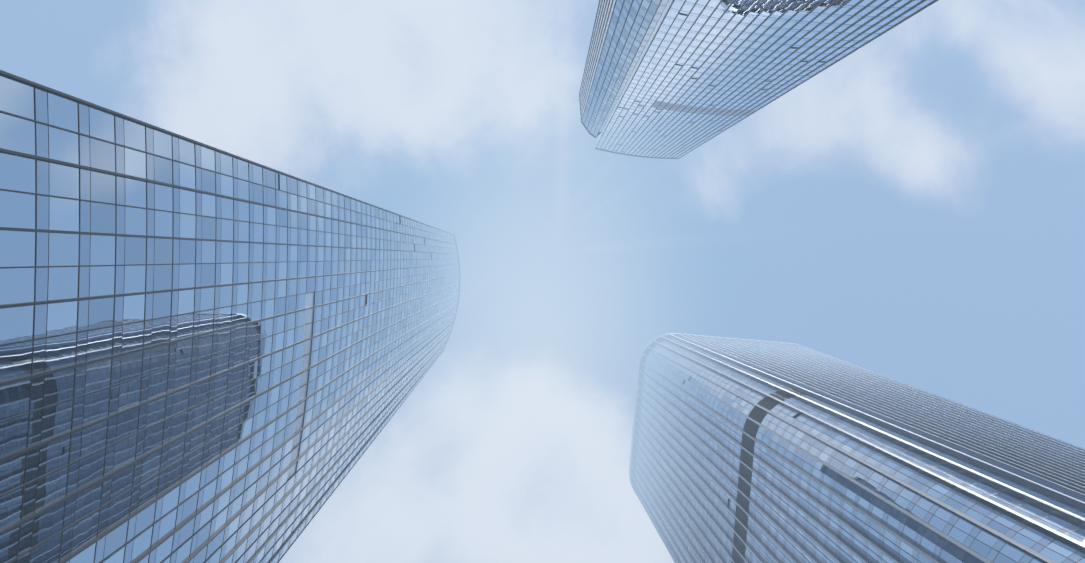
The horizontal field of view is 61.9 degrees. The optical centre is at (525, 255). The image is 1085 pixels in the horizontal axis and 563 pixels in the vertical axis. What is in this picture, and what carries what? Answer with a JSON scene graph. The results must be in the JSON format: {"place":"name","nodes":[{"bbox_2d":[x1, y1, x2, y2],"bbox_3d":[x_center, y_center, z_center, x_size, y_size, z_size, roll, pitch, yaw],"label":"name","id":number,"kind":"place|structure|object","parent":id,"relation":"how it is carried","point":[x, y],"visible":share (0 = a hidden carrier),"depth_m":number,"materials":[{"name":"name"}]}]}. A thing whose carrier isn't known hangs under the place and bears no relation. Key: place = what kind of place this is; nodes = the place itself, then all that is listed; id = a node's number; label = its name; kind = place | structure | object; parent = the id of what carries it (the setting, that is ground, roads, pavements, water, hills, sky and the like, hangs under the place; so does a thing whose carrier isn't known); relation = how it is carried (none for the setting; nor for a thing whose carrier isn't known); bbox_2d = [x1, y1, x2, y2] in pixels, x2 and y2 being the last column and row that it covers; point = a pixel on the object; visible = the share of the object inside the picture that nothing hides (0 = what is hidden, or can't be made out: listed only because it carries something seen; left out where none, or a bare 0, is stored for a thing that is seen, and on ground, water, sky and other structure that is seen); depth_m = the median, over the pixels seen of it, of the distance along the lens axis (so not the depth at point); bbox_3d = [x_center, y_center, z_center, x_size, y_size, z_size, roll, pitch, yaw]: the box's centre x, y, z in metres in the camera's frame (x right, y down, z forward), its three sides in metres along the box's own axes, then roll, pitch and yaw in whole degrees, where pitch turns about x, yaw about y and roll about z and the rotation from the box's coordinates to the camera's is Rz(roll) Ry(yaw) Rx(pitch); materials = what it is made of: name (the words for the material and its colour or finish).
{"place":"outdoors","nodes":[
{"label":"outdoors","id":0,"kind":"place"},
{"bbox_2d":[0,0,1084,562],"label":"sky","id":1,"kind":"structure","parent":0,"point":[911,211],"materials":[{"name":"blue"}]},
{"bbox_2d":[580,0,933,157],"bbox_3d":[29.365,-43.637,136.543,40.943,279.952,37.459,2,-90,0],"label":"glass windows","id":2,"kind":"structure","parent":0,"point":[727,16],"depth_m":133.12,"materials":[{"name":"blue glass"}]},
{"label":"ground","id":3,"kind":"structure","parent":0,"visible":0},
{"bbox_2d":[0,74,458,562],"bbox_3d":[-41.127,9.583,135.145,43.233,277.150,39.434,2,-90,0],"label":"glass windows","id":4,"kind":"structure","parent":3,"relation":"on","point":[17,210],"depth_m":51.90,"materials":[{"name":"blue glass"}]},
{"bbox_2d":[0,70,459,562],"bbox_3d":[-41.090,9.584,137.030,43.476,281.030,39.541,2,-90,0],"label":"window frames","id":5,"kind":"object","parent":3,"relation":"on","point":[300,405],"visible":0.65,"depth_m":60.78,"materials":[{"name":"grey metal"}]},
{"bbox_2d":[579,0,937,158],"bbox_3d":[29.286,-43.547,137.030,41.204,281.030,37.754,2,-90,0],"label":"window frames","id":6,"kind":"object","parent":3,"relation":"on","point":[695,109],"visible":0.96,"depth_m":138.35,"materials":[{"name":"grey metal"}]},
{"bbox_2d":[629,333,1084,562],"bbox_3d":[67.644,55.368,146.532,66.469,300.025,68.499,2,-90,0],"label":"window frames","id":7,"kind":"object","parent":3,"relation":"on","point":[1052,468],"visible":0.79,"depth_m":150.54,"materials":[{"name":"grey metal"}]},
{"bbox_2d":[634,337,1084,562],"bbox_3d":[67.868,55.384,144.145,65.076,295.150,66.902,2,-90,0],"label":"glass windows","id":8,"kind":"structure","parent":3,"relation":"on","point":[990,540],"depth_m":126.81,"materials":[{"name":"blue glass"}]}
]}

